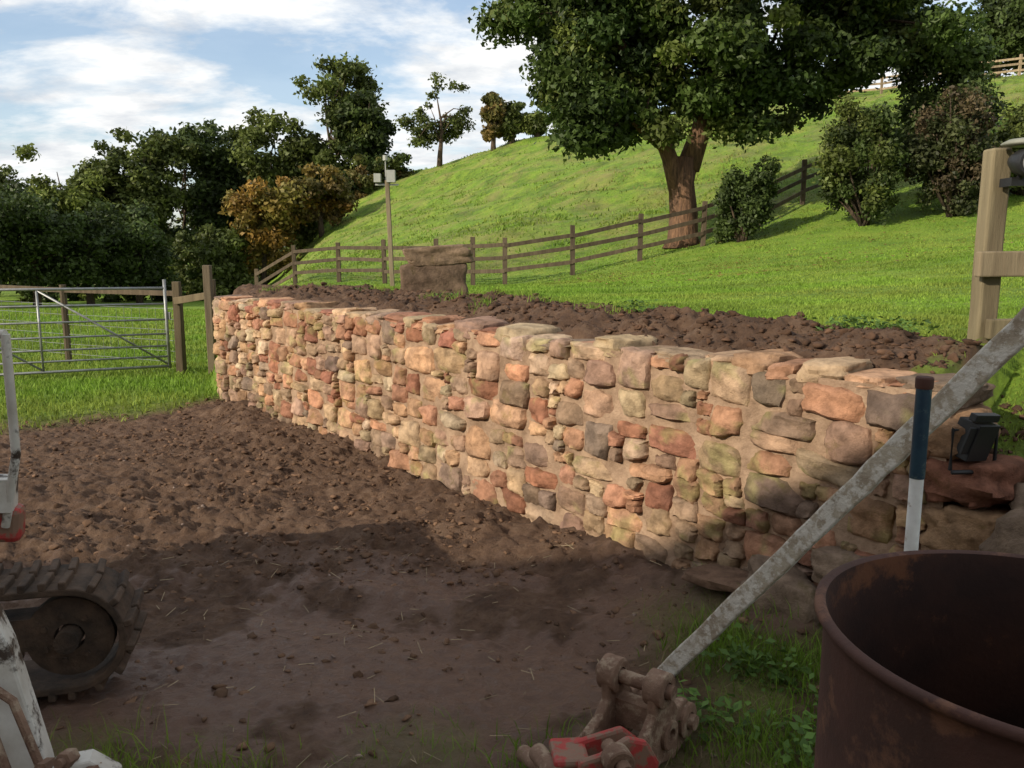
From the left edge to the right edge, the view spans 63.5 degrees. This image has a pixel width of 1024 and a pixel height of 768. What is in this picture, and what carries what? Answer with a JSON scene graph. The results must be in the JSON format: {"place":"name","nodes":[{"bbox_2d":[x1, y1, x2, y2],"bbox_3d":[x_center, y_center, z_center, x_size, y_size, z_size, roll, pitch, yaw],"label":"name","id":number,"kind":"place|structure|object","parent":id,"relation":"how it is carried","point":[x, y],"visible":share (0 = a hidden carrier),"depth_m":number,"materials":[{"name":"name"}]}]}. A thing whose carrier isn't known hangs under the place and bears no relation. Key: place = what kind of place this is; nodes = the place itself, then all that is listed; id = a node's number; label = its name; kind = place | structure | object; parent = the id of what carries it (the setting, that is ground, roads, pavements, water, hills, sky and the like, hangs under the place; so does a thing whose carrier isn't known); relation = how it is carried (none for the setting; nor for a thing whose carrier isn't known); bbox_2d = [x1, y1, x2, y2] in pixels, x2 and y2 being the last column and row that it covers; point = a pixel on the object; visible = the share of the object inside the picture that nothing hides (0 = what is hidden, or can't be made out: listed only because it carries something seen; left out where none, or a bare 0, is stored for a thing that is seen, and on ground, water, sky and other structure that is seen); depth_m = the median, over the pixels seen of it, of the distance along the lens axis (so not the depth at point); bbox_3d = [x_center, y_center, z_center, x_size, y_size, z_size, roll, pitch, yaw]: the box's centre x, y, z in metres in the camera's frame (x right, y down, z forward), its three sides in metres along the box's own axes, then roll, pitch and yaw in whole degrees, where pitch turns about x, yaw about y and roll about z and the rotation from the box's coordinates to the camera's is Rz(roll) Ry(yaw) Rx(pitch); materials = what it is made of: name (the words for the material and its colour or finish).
{"place":"outdoors","nodes":[
{"label":"outdoors","id":0,"kind":"place"},
{"bbox_2d":[0,308,217,434],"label":"field grass","id":1,"kind":"structure","parent":0,"point":[195,315],"depth_m":12.09,"materials":[{"name":"green plant"}]},
{"bbox_2d":[48,562,821,767],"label":"foreground grass","id":2,"kind":"structure","parent":0,"point":[432,739],"depth_m":3.02,"materials":[{"name":"green plant"}]},
{"bbox_2d":[0,0,1022,247],"label":"sky","id":3,"kind":"structure","parent":0,"point":[72,72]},
{"bbox_2d":[0,74,1023,767],"bbox_3d":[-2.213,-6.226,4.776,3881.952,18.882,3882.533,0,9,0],"label":"ground","id":4,"kind":"structure","parent":0,"point":[504,626],"depth_m":4.66,"materials":[{"name":"brown soil"}]},
{"bbox_2d":[0,176,33,237],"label":"oak tree","id":5,"kind":"object","parent":4,"relation":"on","point":[16,185],"visible":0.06,"depth_m":65.03,"materials":[{"name":"green plant"}]},
{"bbox_2d":[0,197,37,279],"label":"oak tree","id":6,"kind":"object","parent":4,"relation":"on","point":[3,243],"visible":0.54,"depth_m":49.18,"materials":[{"name":"green plant"}]},
{"bbox_2d":[0,164,70,265],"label":"oak tree","id":7,"kind":"object","parent":4,"relation":"on","point":[5,172],"visible":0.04,"depth_m":69.84,"materials":[{"name":"green plant"}]},
{"bbox_2d":[0,182,97,304],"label":"oak tree","id":8,"kind":"object","parent":4,"relation":"on","point":[46,227],"visible":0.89,"depth_m":50.14,"materials":[{"name":"green plant"}]},
{"bbox_2d":[12,143,116,236],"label":"ash tree","id":9,"kind":"object","parent":4,"relation":"on","point":[72,197],"visible":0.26,"depth_m":70.82,"materials":[{"name":"green plant"}]},
{"bbox_2d":[0,330,147,767],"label":"mini excavator","id":10,"kind":"object","parent":4,"relation":"on","point":[98,605],"visible":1,"depth_m":3.18,"materials":[{"name":"rubber"}]},
{"bbox_2d":[0,279,170,375],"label":"metal field gate","id":11,"kind":"structure","parent":4,"relation":"on","point":[40,337],"depth_m":11.07,"materials":[{"name":"metal"}]},
{"bbox_2d":[17,197,162,303],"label":"oak tree","id":12,"kind":"object","parent":4,"relation":"on","point":[94,229],"visible":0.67,"depth_m":53.56,"materials":[{"name":"green plant"}]},
{"bbox_2d":[0,285,186,368],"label":"stock fence","id":13,"kind":"object","parent":4,"relation":"on","point":[65,314],"visible":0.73,"depth_m":12.47,"materials":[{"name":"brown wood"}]},
{"bbox_2d":[0,265,228,302],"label":"hedge","id":14,"kind":"object","parent":4,"relation":"on","point":[194,284],"visible":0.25,"depth_m":60.46,"materials":[{"name":"green plant"}]},
{"bbox_2d":[65,139,169,252],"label":"ash tree","id":15,"kind":"object","parent":4,"relation":"on","point":[103,145],"visible":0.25,"depth_m":74.98,"materials":[{"name":"green plant"}]},
{"bbox_2d":[100,199,183,302],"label":"oak tree","id":16,"kind":"object","parent":4,"relation":"on","point":[148,264],"visible":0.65,"depth_m":56.76,"materials":[{"name":"green plant"}]},
{"bbox_2d":[92,127,205,255],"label":"ash tree","id":17,"kind":"object","parent":4,"relation":"on","point":[158,153],"visible":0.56,"depth_m":76.43,"materials":[{"name":"green plant"}]},
{"bbox_2d":[0,161,346,278],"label":"distant woodland","id":18,"kind":"object","parent":4,"relation":"on","point":[177,218],"visible":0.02,"depth_m":101.00,"materials":[{"name":"green plant"}]},
{"bbox_2d":[127,118,246,270],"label":"oak tree","id":19,"kind":"object","parent":4,"relation":"on","point":[215,152],"visible":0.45,"depth_m":81.69,"materials":[{"name":"green plant"}]},
{"bbox_2d":[172,279,215,373],"bbox_3d":[-4.378,-0.630,11.459,0.686,1.626,0.144,2,10,15],"label":"timber fence","id":20,"kind":"object","parent":4,"relation":"on","point":[178,298],"visible":0.48,"depth_m":11.46,"materials":[{"name":"brown wood"}]},
{"bbox_2d":[202,265,216,372],"bbox_3d":[-4.050,-0.778,11.119,0.100,1.620,0.100,0,9,0],"label":"gate post","id":21,"kind":"object","parent":4,"relation":"on","point":[208,290],"visible":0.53,"depth_m":11.05,"materials":[{"name":"brown wood"}]},
{"bbox_2d":[169,223,259,293],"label":"hawthorn tree","id":22,"kind":"object","parent":4,"relation":"on","point":[229,268],"visible":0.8,"depth_m":61.86,"materials":[{"name":"green plant"}]},
{"bbox_2d":[175,126,258,251],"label":"oak tree","id":23,"kind":"object","parent":4,"relation":"on","point":[200,220],"visible":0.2,"depth_m":82.93,"materials":[{"name":"green plant"}]},
{"bbox_2d":[217,171,324,284],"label":"autumn maple tree","id":24,"kind":"object","parent":4,"relation":"on","point":[272,215],"visible":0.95,"depth_m":63.15,"materials":[{"name":"orange plant"}]},
{"bbox_2d":[222,106,336,249],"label":"oak tree","id":25,"kind":"object","parent":4,"relation":"on","point":[269,166],"visible":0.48,"depth_m":80.90,"materials":[{"name":"green plant"}]},
{"bbox_2d":[185,150,416,294],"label":"hedge","id":26,"kind":"object","parent":4,"relation":"on","point":[361,175],"visible":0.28,"depth_m":75.26,"materials":[{"name":"green plant"}]},
{"bbox_2d":[287,219,325,254],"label":"hawthorn tree","id":27,"kind":"object","parent":4,"relation":"on","point":[305,235],"visible":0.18,"depth_m":69.79,"materials":[{"name":"green plant"}]},
{"bbox_2d":[291,162,358,237],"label":"hawthorn tree","id":28,"kind":"object","parent":4,"relation":"on","point":[330,191],"visible":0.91,"depth_m":65.70,"materials":[{"name":"green plant"}]},
{"bbox_2d":[277,51,388,171],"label":"oak tree","id":29,"kind":"object","parent":4,"relation":"on","point":[350,74],"visible":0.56,"depth_m":80.69,"materials":[{"name":"green plant"}]},
{"bbox_2d":[322,88,400,164],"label":"oak tree","id":30,"kind":"object","parent":4,"relation":"on","point":[374,143],"visible":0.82,"depth_m":79.76,"materials":[{"name":"green plant"}]},
{"bbox_2d":[374,155,398,285],"bbox_3d":[-2.955,-3.664,19.647,0.570,3.421,0.160,0,9,0],"label":"weather station mast","id":31,"kind":"object","parent":4,"relation":"on","point":[390,176],"visible":0.91,"depth_m":19.52,"materials":[{"name":"grey metal"}]},
{"bbox_2d":[0,398,818,765],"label":"mud clods","id":32,"kind":"object","parent":4,"relation":"on","point":[222,688],"visible":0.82,"depth_m":4.94,"materials":[{"name":"soil"}]},
{"bbox_2d":[45,543,783,767],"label":"straw litter","id":33,"kind":"object","parent":4,"relation":"on","point":[384,648],"visible":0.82,"depth_m":3.66,"materials":[{"name":"plant"}]},
{"bbox_2d":[78,423,776,763],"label":"pebbles","id":34,"kind":"object","parent":4,"relation":"on","point":[427,559],"visible":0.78,"depth_m":4.27,"materials":[{"name":"stone"}]},
{"bbox_2d":[392,72,475,166],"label":"ash tree","id":35,"kind":"object","parent":4,"relation":"on","point":[454,125],"visible":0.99,"depth_m":77.23,"materials":[{"name":"green plant"}]},
{"bbox_2d":[50,594,821,767],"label":"grass tuft","id":36,"kind":"object","parent":4,"relation":"on","point":[740,724],"visible":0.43,"depth_m":2.89,"materials":[{"name":"green plant"}]},
{"bbox_2d":[400,244,473,293],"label":"stone blocks","id":37,"kind":"object","parent":4,"relation":"on","point":[438,268],"visible":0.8,"depth_m":9.12,"materials":[{"name":"stone"}]},
{"bbox_2d":[479,90,511,150],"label":"hawthorn tree","id":38,"kind":"object","parent":4,"relation":"on","point":[492,111],"visible":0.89,"depth_m":74.45,"materials":[{"name":"green plant"}]},
{"bbox_2d":[497,100,525,143],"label":"hawthorn tree","id":39,"kind":"object","parent":4,"relation":"on","point":[512,130],"visible":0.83,"depth_m":74.56,"materials":[{"name":"green plant"}]},
{"bbox_2d":[521,111,549,136],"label":"hawthorn tree","id":40,"kind":"object","parent":4,"relation":"on","point":[535,125],"visible":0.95,"depth_m":74.40,"materials":[{"name":"green plant"}]},
{"bbox_2d":[216,300,949,579],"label":"stone retaining wall","id":41,"kind":"structure","parent":4,"relation":"on","point":[753,412],"depth_m":4.55,"materials":[{"name":"beige stone"}]},
{"bbox_2d":[254,124,946,285],"bbox_3d":[3.631,-5.816,26.568,25.387,7.574,7.427,-1,9,-4],"label":"post and rail fence","id":42,"kind":"object","parent":4,"relation":"on","point":[572,247],"visible":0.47,"depth_m":23.36,"materials":[{"name":"brown wood"}]},
{"bbox_2d":[259,281,943,336],"bbox_3d":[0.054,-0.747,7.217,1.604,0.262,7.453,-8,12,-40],"label":"weeds","id":43,"kind":"object","parent":4,"relation":"on","point":[560,299],"visible":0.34,"depth_m":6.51,"materials":[{"name":"green plant"}]},
{"bbox_2d":[516,653,698,767],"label":"excavator quick hitch","id":44,"kind":"object","parent":4,"relation":"on","point":[650,710],"visible":1,"depth_m":2.67,"materials":[{"name":"metal"}]},
{"bbox_2d":[212,294,1023,623],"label":"stones","id":45,"kind":"object","parent":4,"relation":"on","point":[738,376],"visible":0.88,"depth_m":4.50,"materials":[{"name":"stone"}]},
{"bbox_2d":[948,413,1000,474],"bbox_3d":[1.770,0.219,3.193,0.204,0.243,0.139,-3,10,-19],"label":"work light","id":46,"kind":"object","parent":45,"relation":"on","point":[978,438],"visible":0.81,"depth_m":3.15,"materials":[{"name":"black plastic"}]},
{"bbox_2d":[267,282,1023,453],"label":"soil clods","id":47,"kind":"object","parent":4,"relation":"on","point":[884,351],"visible":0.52,"depth_m":4.46,"materials":[{"name":"brown soil"}]},
{"bbox_2d":[282,72,1023,285],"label":"hillside grass","id":48,"kind":"structure","parent":4,"relation":"on","point":[649,212],"depth_m":39.21,"materials":[{"name":"green plant"}]},
{"bbox_2d":[292,166,1023,454],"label":"lawn grass","id":49,"kind":"structure","parent":4,"relation":"on","point":[846,308],"depth_m":11.28,"materials":[{"name":"green plant"}]},
{"bbox_2d":[681,564,748,592],"bbox_3d":[1.022,0.936,3.980,0.253,0.082,0.391,-9,13,-43],"label":"stone slab","id":50,"kind":"object","parent":4,"relation":"on","point":[718,577],"depth_m":3.94,"materials":[{"name":"brown stone"}]},
{"bbox_2d":[467,0,1004,247],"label":"sycamore tree","id":51,"kind":"object","parent":4,"relation":"on","point":[612,75],"visible":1,"depth_m":22.51,"materials":[{"name":"green plant"}]},
{"bbox_2d":[677,622,817,767],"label":"broadleaf weeds","id":52,"kind":"object","parent":4,"relation":"on","point":[805,728],"visible":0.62,"depth_m":3.02,"materials":[{"name":"green plant"}]},
{"bbox_2d":[712,155,782,244],"bbox_3d":[6.368,-5.007,22.680,1.940,2.458,1.675,5,10,26],"label":"laurel bush","id":53,"kind":"object","parent":4,"relation":"on","point":[748,198],"visible":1,"depth_m":22.31,"materials":[{"name":"green plant"}]},
{"bbox_2d":[548,181,1022,284],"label":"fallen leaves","id":54,"kind":"object","parent":4,"relation":"on","point":[777,254],"visible":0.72,"depth_m":17.64,"materials":[{"name":"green plant"}]},
{"bbox_2d":[657,307,1023,676],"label":"galvanised steel pole","id":55,"kind":"object","parent":4,"relation":"on","point":[976,372],"visible":0.87,"depth_m":2.69,"materials":[{"name":"galvanised steel"}]},
{"bbox_2d":[809,91,910,225],"bbox_3d":[9.032,-5.781,21.378,2.400,3.575,2.570,5,10,27],"label":"holly bush","id":56,"kind":"object","parent":4,"relation":"on","point":[868,134],"visible":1,"depth_m":21.02,"materials":[{"name":"green plant"}]},
{"bbox_2d":[814,550,1023,767],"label":"steel drum","id":57,"kind":"object","parent":4,"relation":"on","point":[922,660],"visible":1,"depth_m":1.41,"materials":[{"name":"brown metal"}]},
{"bbox_2d":[904,376,933,550],"bbox_3d":[1.070,0.709,2.263,0.045,1.476,0.045,0,9,0],"label":"marker post","id":58,"kind":"object","parent":4,"relation":"on","point":[924,386],"visible":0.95,"depth_m":2.17,"materials":[{"name":"plastic"}]},
{"bbox_2d":[848,54,1023,93],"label":"post and rail fence","id":59,"kind":"object","parent":4,"relation":"on","point":[1020,58],"visible":0.23,"depth_m":54.46,"materials":[{"name":"brown wood"}]},
{"bbox_2d":[887,53,1016,177],"bbox_3d":[12.355,-7.703,23.469,3.323,4.531,3.319,0,9,0],"label":"elder bush","id":60,"kind":"object","parent":4,"relation":"on","point":[913,82],"visible":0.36,"depth_m":23.20,"materials":[{"name":"green plant"}]},
{"bbox_2d":[894,80,1013,217],"bbox_3d":[11.135,-5.829,20.909,3.143,3.398,2.608,0,9,0],"label":"elder bush","id":61,"kind":"object","parent":4,"relation":"on","point":[958,157],"visible":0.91,"depth_m":20.45,"materials":[{"name":"green plant"}]},
{"bbox_2d":[961,0,1023,77],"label":"oak tree","id":62,"kind":"object","parent":4,"relation":"on","point":[1008,52],"visible":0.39,"depth_m":63.15,"materials":[{"name":"green plant"}]},
{"bbox_2d":[967,137,1023,343],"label":"gatepost with floodlight","id":63,"kind":"object","parent":4,"relation":"on","point":[993,262],"visible":0.82,"depth_m":4.08,"materials":[{"name":"brown wood"}]},
{"bbox_2d":[987,0,1023,54],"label":"oak tree","id":64,"kind":"object","parent":4,"relation":"on","point":[1016,17],"visible":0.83,"depth_m":61.53,"materials":[{"name":"green plant"}]},
{"bbox_2d":[989,104,1023,195],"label":"elder bush","id":65,"kind":"object","parent":4,"relation":"on","point":[1013,128],"visible":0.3,"depth_m":21.56,"materials":[{"name":"green plant"}]},
{"bbox_2d":[1006,412,1021,450],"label":"bank weeds","id":66,"kind":"object","parent":4,"relation":"on","point":[1018,435],"visible":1,"depth_m":3.62,"materials":[{"name":"green plant"}]}
]}

